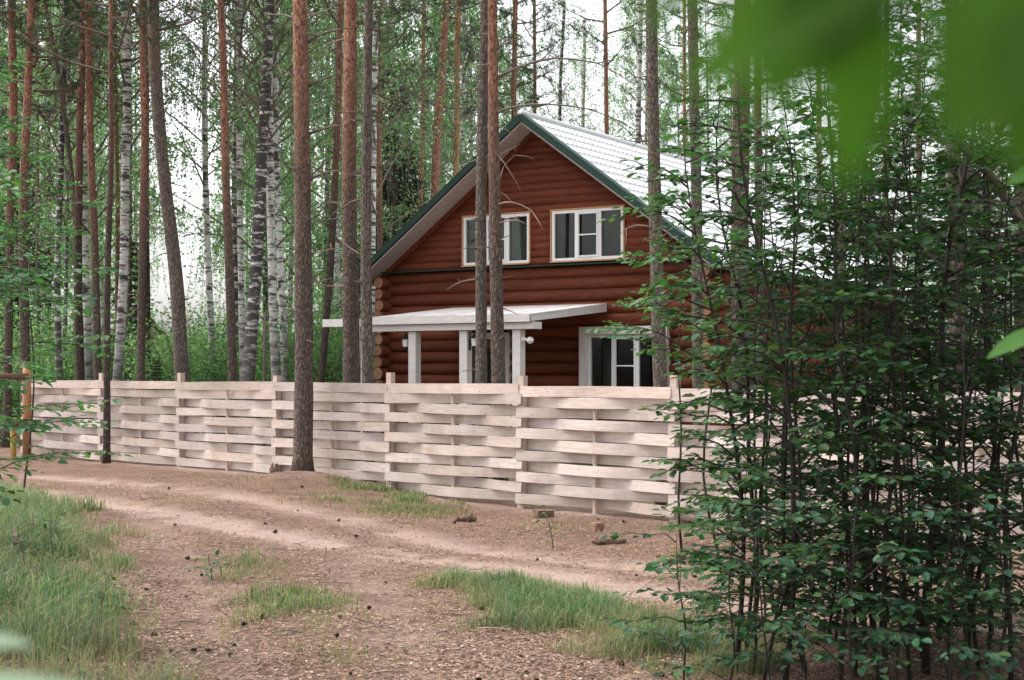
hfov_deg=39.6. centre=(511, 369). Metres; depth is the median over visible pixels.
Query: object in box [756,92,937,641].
leafy sapling
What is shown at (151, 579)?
fallen stick
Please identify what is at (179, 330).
pine tree
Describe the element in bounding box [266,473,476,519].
grass
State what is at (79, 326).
pine tree
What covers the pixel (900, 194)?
birch tree
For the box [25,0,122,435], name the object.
pine tree
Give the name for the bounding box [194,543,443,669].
grass
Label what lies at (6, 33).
pine tree
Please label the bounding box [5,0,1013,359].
sky
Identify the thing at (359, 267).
spruce tree
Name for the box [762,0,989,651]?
leafy sapling
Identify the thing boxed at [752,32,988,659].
leafy sapling
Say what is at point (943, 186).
leafy sapling
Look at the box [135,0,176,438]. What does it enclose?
pine tree
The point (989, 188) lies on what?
pine tree
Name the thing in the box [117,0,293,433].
birch tree
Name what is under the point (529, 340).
globe lamp
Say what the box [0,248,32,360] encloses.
bush
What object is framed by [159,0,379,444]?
birch tree
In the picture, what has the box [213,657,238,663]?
fallen stick
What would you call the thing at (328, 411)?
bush
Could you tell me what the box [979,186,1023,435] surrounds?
pine tree
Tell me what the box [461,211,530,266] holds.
window
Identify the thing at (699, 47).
birch tree
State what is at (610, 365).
window
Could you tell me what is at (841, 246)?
pine tree
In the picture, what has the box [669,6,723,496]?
pine tree
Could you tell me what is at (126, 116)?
birch tree
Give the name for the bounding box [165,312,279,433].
bush
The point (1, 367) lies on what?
bush
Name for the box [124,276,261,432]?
bush
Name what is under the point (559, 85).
birch tree
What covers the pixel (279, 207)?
birch tree
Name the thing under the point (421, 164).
pine tree
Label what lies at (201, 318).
bush
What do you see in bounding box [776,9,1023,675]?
leafy sapling
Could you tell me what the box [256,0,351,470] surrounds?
pine tree
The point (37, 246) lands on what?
pine tree
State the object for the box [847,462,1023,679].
leafy sapling
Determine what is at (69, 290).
birch tree
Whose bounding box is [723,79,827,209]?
birch tree
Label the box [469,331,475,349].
wall lantern
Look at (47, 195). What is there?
birch tree
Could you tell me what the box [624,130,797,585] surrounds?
leafy sapling
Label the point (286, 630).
fallen stick
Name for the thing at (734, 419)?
leafy sapling
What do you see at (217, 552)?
weed shoot
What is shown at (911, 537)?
leafy sapling
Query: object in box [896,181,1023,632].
leafy sapling
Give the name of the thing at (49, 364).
bush
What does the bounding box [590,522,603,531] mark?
wood block
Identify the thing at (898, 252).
leafy sapling
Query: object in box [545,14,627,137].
birch tree
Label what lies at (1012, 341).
overhanging sapling
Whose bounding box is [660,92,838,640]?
leafy sapling
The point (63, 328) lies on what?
bush
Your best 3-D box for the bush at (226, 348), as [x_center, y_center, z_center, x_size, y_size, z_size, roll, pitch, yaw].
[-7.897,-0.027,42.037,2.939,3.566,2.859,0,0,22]
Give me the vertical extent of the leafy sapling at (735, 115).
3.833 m
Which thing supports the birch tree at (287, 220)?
on the ground at (98, 473)
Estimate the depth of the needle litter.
9.65 m
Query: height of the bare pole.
3.151 m
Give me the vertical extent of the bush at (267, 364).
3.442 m
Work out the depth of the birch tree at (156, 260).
60.06 m
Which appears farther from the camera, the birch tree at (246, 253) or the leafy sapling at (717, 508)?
the birch tree at (246, 253)
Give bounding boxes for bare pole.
[262,312,268,445]
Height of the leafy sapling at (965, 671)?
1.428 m
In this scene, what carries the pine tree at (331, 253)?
on the ground at (98, 473)
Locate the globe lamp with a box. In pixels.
[521,337,533,343]
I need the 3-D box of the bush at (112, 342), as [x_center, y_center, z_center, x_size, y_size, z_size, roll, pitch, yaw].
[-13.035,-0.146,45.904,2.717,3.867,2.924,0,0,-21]
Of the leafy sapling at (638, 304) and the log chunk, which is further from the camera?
the log chunk
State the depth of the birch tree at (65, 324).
39.95 m
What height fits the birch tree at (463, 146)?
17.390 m
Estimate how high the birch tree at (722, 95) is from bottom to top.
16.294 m
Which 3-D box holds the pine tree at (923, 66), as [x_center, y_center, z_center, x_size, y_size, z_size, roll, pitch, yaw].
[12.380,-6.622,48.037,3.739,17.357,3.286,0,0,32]
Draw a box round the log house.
[358,110,921,457]
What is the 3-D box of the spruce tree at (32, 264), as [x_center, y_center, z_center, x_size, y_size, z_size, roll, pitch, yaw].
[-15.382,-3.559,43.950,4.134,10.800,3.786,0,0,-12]
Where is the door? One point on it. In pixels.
(507, 340)
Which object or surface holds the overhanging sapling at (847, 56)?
on the ground at (98, 473)
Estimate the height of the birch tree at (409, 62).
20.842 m
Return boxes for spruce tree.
[0,81,63,364]
[101,242,153,396]
[144,356,170,439]
[338,215,389,368]
[357,59,426,308]
[396,143,429,225]
[830,155,916,377]
[890,133,1013,434]
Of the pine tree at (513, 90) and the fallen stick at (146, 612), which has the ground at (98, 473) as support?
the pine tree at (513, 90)
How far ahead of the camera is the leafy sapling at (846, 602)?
7.10 m
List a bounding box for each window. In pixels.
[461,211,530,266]
[549,204,624,262]
[579,326,670,397]
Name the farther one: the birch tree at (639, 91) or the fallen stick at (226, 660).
the birch tree at (639, 91)
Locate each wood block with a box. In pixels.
[533,509,553,517]
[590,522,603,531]
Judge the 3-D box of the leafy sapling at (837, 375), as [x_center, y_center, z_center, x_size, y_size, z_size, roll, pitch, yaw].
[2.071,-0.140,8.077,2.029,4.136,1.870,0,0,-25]
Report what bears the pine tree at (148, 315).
on the ground at (98, 473)
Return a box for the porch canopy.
[372,303,606,458]
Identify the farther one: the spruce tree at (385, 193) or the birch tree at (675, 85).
the birch tree at (675, 85)
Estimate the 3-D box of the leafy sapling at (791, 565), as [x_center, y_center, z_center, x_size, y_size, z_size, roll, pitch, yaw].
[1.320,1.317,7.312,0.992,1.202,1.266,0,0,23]
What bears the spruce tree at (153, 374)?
on the ground at (98, 473)
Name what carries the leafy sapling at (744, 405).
on the ground at (98, 473)
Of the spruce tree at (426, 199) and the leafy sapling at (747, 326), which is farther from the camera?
the spruce tree at (426, 199)
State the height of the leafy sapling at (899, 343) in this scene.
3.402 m
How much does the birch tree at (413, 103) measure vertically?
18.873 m
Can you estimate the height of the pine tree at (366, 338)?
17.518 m
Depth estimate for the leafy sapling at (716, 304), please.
9.24 m
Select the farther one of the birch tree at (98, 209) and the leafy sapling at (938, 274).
the birch tree at (98, 209)
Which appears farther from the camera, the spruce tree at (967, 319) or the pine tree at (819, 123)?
the pine tree at (819, 123)
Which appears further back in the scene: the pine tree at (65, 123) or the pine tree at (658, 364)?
the pine tree at (65, 123)
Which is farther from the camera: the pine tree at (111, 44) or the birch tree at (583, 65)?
the birch tree at (583, 65)
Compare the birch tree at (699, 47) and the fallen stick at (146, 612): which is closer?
the fallen stick at (146, 612)
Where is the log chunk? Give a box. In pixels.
[454,511,476,521]
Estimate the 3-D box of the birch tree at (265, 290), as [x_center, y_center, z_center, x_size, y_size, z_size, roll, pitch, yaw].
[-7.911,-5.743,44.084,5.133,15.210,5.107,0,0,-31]
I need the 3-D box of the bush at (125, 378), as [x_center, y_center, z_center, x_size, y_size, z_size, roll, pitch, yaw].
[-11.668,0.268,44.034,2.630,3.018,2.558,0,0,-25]
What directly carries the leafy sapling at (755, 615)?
on the ground at (98, 473)
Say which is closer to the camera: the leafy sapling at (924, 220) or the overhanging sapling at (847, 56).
the overhanging sapling at (847, 56)
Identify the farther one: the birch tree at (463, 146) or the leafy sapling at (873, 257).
the birch tree at (463, 146)
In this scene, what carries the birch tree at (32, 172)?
on the ground at (98, 473)
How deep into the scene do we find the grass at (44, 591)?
10.45 m
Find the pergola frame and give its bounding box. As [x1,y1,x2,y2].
[322,319,362,450]
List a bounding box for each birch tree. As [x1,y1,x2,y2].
[0,0,71,265]
[0,0,155,352]
[0,0,159,379]
[0,0,179,440]
[0,0,206,435]
[0,1,91,331]
[1,0,181,359]
[4,1,134,323]
[18,0,219,428]
[21,5,103,323]
[40,12,178,362]
[46,10,152,334]
[89,25,192,307]
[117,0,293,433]
[135,0,332,380]
[138,0,409,437]
[155,0,329,365]
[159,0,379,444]
[163,0,376,437]
[174,0,341,372]
[180,0,393,301]
[192,88,293,319]
[197,3,359,333]
[198,5,324,338]
[230,0,429,314]
[243,0,426,341]
[282,0,477,403]
[283,0,476,274]
[285,2,424,308]
[312,26,415,289]
[314,2,466,291]
[357,0,487,236]
[384,0,537,242]
[409,0,530,198]
[410,13,476,191]
[443,1,531,182]
[473,48,537,155]
[517,0,602,130]
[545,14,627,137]
[585,0,688,156]
[603,0,706,154]
[642,47,713,162]
[658,5,732,165]
[689,9,783,181]
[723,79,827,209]
[799,134,897,265]
[801,164,822,203]
[878,92,945,357]
[888,0,1013,389]
[909,127,1013,363]
[971,171,1013,335]
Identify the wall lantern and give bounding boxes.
[401,332,407,350]
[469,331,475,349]
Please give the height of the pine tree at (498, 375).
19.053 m
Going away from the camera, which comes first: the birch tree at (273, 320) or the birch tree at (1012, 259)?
the birch tree at (273, 320)
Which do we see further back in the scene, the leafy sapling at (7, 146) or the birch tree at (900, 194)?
the birch tree at (900, 194)
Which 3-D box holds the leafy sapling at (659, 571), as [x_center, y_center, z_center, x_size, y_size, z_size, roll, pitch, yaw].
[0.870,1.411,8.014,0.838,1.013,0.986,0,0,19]
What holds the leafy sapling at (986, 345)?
on the ground at (98, 473)
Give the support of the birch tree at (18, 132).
on the ground at (98, 473)
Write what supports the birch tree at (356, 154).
on the ground at (98, 473)
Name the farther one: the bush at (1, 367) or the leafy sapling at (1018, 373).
the bush at (1, 367)
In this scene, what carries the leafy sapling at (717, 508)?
on the ground at (98, 473)
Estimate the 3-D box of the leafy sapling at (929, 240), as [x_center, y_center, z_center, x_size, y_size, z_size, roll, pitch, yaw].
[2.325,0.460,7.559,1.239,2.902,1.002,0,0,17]
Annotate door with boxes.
[472,333,511,426]
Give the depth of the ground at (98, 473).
14.10 m
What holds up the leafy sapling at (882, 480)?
on the ground at (98, 473)
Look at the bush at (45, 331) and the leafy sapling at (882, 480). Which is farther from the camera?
the bush at (45, 331)
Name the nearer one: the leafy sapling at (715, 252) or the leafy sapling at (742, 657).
the leafy sapling at (742, 657)
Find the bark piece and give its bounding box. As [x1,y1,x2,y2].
[592,537,626,544]
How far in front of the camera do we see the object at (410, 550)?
16.14 m
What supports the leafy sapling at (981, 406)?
on the ground at (98, 473)
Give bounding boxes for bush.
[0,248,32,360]
[0,288,114,417]
[0,292,72,432]
[0,320,85,431]
[0,337,36,410]
[30,322,126,418]
[61,322,132,396]
[69,313,136,380]
[92,308,171,389]
[101,285,218,431]
[102,329,161,397]
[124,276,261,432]
[155,300,259,415]
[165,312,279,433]
[169,286,278,378]
[192,290,278,370]
[192,308,267,417]
[217,325,293,427]
[237,287,374,419]
[254,323,329,419]
[255,274,383,420]
[283,373,360,448]
[286,245,360,357]
[290,325,374,430]
[315,292,360,379]
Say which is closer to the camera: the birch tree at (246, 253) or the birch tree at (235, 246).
the birch tree at (235, 246)
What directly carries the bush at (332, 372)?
on the ground at (98, 473)
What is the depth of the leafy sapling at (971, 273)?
8.03 m
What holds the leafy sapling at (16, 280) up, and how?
on the ground at (98, 473)
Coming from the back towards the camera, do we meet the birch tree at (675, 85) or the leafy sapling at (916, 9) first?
the birch tree at (675, 85)
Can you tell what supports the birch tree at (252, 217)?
on the ground at (98, 473)
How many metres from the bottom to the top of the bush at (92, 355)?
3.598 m
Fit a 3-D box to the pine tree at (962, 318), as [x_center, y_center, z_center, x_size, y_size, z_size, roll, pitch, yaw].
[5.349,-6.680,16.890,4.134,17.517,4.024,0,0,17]
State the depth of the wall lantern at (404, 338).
28.82 m
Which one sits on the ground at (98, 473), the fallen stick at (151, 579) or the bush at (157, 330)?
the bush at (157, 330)
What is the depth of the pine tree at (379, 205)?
36.95 m
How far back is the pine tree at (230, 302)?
28.92 m
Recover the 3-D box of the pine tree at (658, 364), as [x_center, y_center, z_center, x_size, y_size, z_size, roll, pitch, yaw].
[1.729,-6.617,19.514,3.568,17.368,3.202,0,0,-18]
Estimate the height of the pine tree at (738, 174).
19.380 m
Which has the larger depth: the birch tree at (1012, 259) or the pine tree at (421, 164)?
the birch tree at (1012, 259)
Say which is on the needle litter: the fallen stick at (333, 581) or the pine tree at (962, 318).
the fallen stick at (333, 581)
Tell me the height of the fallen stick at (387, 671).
0.036 m
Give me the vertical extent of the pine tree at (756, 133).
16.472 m
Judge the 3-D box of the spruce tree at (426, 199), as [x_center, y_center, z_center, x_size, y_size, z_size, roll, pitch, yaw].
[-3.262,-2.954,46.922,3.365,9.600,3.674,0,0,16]
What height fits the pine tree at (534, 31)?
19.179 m
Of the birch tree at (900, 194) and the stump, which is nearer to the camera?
the stump
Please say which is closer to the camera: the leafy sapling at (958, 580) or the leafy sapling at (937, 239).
the leafy sapling at (958, 580)
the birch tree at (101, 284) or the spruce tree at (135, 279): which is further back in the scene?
the birch tree at (101, 284)
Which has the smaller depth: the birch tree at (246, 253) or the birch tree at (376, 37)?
the birch tree at (376, 37)
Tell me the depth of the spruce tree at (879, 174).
39.85 m
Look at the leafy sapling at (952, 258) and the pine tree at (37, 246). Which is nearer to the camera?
the leafy sapling at (952, 258)
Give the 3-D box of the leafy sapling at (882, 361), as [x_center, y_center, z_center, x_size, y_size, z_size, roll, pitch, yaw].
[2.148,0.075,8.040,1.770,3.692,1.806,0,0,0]
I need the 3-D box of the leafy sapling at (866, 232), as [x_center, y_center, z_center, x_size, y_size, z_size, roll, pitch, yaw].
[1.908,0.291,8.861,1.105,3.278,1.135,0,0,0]
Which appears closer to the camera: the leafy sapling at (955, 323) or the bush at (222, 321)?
the leafy sapling at (955, 323)
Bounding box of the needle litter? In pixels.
[0,470,1023,679]
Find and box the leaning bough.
[926,113,1023,236]
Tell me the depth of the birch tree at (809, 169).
56.07 m
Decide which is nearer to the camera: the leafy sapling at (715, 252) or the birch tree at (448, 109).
the leafy sapling at (715, 252)
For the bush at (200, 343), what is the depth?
39.52 m
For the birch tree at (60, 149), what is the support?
on the ground at (98, 473)
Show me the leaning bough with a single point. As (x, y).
(992, 176)
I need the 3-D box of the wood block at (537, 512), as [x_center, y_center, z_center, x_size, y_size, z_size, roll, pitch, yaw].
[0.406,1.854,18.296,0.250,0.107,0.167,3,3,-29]
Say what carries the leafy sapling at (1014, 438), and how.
on the ground at (98, 473)
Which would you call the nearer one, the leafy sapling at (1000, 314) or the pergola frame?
the leafy sapling at (1000, 314)
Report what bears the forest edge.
on the ground at (98, 473)
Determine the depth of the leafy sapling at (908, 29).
10.10 m
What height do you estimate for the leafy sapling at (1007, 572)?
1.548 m
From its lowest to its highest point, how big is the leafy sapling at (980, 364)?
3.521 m
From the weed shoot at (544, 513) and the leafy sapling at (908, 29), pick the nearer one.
the leafy sapling at (908, 29)
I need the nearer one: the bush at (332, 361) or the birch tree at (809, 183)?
the bush at (332, 361)
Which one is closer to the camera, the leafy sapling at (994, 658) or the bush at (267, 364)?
the leafy sapling at (994, 658)
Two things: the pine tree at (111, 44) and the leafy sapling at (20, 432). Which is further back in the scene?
the pine tree at (111, 44)
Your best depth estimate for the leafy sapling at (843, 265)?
10.48 m
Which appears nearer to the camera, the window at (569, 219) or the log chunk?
the log chunk
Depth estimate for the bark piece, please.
15.36 m
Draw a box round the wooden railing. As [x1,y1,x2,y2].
[0,363,30,457]
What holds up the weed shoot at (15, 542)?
on the ground at (98, 473)
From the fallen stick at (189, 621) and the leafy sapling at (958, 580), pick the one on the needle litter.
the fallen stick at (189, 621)
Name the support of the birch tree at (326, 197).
on the ground at (98, 473)
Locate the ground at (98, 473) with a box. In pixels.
[0,375,1023,679]
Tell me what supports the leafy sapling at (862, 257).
on the ground at (98, 473)
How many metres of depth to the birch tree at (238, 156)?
33.91 m
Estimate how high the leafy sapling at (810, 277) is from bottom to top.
4.028 m
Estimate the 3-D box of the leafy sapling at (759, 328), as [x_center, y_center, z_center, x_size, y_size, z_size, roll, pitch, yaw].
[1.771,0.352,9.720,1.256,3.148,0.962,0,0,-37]
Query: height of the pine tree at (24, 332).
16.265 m
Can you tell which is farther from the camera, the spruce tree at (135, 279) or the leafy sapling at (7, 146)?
the spruce tree at (135, 279)
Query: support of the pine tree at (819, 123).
on the ground at (98, 473)
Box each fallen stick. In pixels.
[127,609,165,614]
[132,577,168,582]
[147,625,187,631]
[175,618,202,623]
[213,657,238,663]
[271,627,300,632]
[315,579,349,583]
[368,667,405,673]
[477,625,517,631]
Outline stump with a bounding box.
[269,462,279,472]
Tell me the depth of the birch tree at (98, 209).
48.03 m
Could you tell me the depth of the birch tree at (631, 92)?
61.80 m
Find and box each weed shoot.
[0,520,39,578]
[33,516,68,567]
[69,572,133,622]
[188,550,229,579]
[533,505,568,545]
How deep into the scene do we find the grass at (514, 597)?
9.90 m
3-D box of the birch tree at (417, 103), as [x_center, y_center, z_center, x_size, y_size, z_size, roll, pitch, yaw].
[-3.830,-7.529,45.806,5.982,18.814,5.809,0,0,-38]
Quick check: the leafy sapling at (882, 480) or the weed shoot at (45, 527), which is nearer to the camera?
the leafy sapling at (882, 480)
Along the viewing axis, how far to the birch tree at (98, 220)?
65.80 m
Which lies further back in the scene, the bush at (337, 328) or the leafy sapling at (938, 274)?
the bush at (337, 328)
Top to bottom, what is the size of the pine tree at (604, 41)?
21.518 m
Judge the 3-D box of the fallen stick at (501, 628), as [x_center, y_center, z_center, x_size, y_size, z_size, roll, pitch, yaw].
[-0.087,1.793,9.859,0.310,0.036,0.079,0,0,12]
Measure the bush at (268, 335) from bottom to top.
4.251 m
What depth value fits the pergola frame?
28.35 m
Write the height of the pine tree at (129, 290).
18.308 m
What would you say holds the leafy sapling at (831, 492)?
on the ground at (98, 473)
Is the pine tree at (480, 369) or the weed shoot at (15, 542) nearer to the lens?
the weed shoot at (15, 542)
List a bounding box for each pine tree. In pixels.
[0,0,50,447]
[0,0,77,365]
[0,0,108,418]
[0,0,127,446]
[0,0,209,463]
[0,1,60,84]
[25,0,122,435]
[44,1,123,434]
[45,0,200,428]
[60,0,209,397]
[74,0,190,379]
[101,0,241,457]
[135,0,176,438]
[180,0,255,452]
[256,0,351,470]
[307,0,420,438]
[308,0,449,285]
[316,0,397,469]
[326,0,392,481]
[381,0,499,210]
[385,0,518,192]
[410,0,474,199]
[447,0,518,488]
[453,0,572,120]
[471,0,635,480]
[499,0,587,127]
[551,0,644,134]
[610,0,672,505]
[627,4,724,156]
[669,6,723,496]
[686,0,785,462]
[696,20,761,497]
[785,85,821,213]
[814,169,846,466]
[825,3,934,262]
[879,0,940,378]
[913,0,998,341]
[915,39,979,514]
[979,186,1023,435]
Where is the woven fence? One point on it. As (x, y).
(131, 413)
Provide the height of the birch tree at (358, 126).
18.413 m
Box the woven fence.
[20,373,1023,551]
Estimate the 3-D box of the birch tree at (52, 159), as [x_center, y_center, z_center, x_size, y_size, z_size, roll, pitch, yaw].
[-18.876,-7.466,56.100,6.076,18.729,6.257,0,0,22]
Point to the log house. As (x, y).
(575, 184)
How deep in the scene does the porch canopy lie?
28.19 m
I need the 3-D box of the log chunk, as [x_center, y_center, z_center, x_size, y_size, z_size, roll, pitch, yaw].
[-0.570,1.818,17.544,0.289,0.139,0.113,0,0,-11]
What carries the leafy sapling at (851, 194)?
on the ground at (98, 473)
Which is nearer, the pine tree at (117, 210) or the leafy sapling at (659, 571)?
the leafy sapling at (659, 571)
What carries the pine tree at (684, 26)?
on the ground at (98, 473)
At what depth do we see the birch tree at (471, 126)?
51.89 m
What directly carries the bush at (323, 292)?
on the ground at (98, 473)
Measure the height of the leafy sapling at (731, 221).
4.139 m
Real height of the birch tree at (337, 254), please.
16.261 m
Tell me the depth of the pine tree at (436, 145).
38.88 m
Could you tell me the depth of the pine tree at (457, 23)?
40.95 m
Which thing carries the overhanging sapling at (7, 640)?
on the ground at (98, 473)
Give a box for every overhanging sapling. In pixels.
[0,633,60,679]
[632,0,1023,194]
[986,173,1023,358]
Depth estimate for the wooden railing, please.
27.59 m
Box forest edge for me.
[19,84,1013,391]
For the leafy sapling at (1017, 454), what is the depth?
9.06 m
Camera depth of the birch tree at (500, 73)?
60.17 m
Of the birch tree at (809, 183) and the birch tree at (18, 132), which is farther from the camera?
the birch tree at (809, 183)
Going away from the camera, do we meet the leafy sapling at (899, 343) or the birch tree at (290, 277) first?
the leafy sapling at (899, 343)
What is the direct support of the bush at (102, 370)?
on the ground at (98, 473)
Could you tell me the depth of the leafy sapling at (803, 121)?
10.00 m
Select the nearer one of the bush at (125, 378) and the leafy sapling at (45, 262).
the leafy sapling at (45, 262)
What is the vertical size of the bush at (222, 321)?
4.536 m
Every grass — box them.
[0,480,232,679]
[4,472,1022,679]
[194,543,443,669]
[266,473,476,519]
[407,562,819,679]
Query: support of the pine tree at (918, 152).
on the ground at (98, 473)
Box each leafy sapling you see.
[0,51,73,308]
[0,151,122,485]
[0,164,132,467]
[0,236,127,505]
[584,191,742,551]
[590,532,752,679]
[596,130,854,668]
[611,478,888,679]
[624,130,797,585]
[652,57,883,679]
[658,229,838,652]
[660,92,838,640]
[664,190,832,626]
[666,510,873,679]
[671,110,870,644]
[672,458,839,675]
[680,56,1023,679]
[680,467,938,679]
[682,117,881,620]
[688,35,949,638]
[691,96,870,679]
[692,112,870,615]
[711,140,891,671]
[717,83,949,636]
[728,499,947,679]
[731,153,917,661]
[735,92,1023,679]
[736,99,1003,679]
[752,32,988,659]
[753,414,956,636]
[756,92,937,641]
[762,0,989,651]
[764,17,954,623]
[767,92,1003,679]
[768,130,1023,679]
[770,165,974,679]
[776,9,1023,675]
[785,167,946,655]
[788,130,937,613]
[789,89,984,636]
[793,4,1010,631]
[806,465,1006,679]
[812,179,1005,594]
[812,398,1021,658]
[820,176,958,594]
[837,67,1023,640]
[837,131,1023,584]
[838,8,992,621]
[840,183,1023,679]
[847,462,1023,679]
[858,490,1023,679]
[870,141,1023,590]
[872,103,1023,671]
[872,400,1023,667]
[873,132,1023,635]
[876,139,1023,653]
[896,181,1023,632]
[896,202,1023,634]
[902,177,1023,669]
[911,149,1023,612]
[911,175,1023,679]
[939,461,1023,672]
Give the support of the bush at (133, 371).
on the ground at (98, 473)
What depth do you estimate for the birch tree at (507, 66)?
56.01 m
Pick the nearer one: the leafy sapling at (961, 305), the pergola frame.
the leafy sapling at (961, 305)
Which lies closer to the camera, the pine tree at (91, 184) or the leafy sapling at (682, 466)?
the leafy sapling at (682, 466)
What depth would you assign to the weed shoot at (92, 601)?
9.94 m
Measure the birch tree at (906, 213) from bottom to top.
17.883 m
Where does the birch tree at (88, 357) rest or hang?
on the ground at (98, 473)
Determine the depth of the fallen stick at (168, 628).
9.89 m
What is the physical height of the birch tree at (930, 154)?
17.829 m
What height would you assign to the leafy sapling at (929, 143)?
4.502 m
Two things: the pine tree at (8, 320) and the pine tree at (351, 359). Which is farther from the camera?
the pine tree at (8, 320)
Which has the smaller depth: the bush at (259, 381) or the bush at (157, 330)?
the bush at (259, 381)
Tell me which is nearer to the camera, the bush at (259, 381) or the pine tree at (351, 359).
the pine tree at (351, 359)

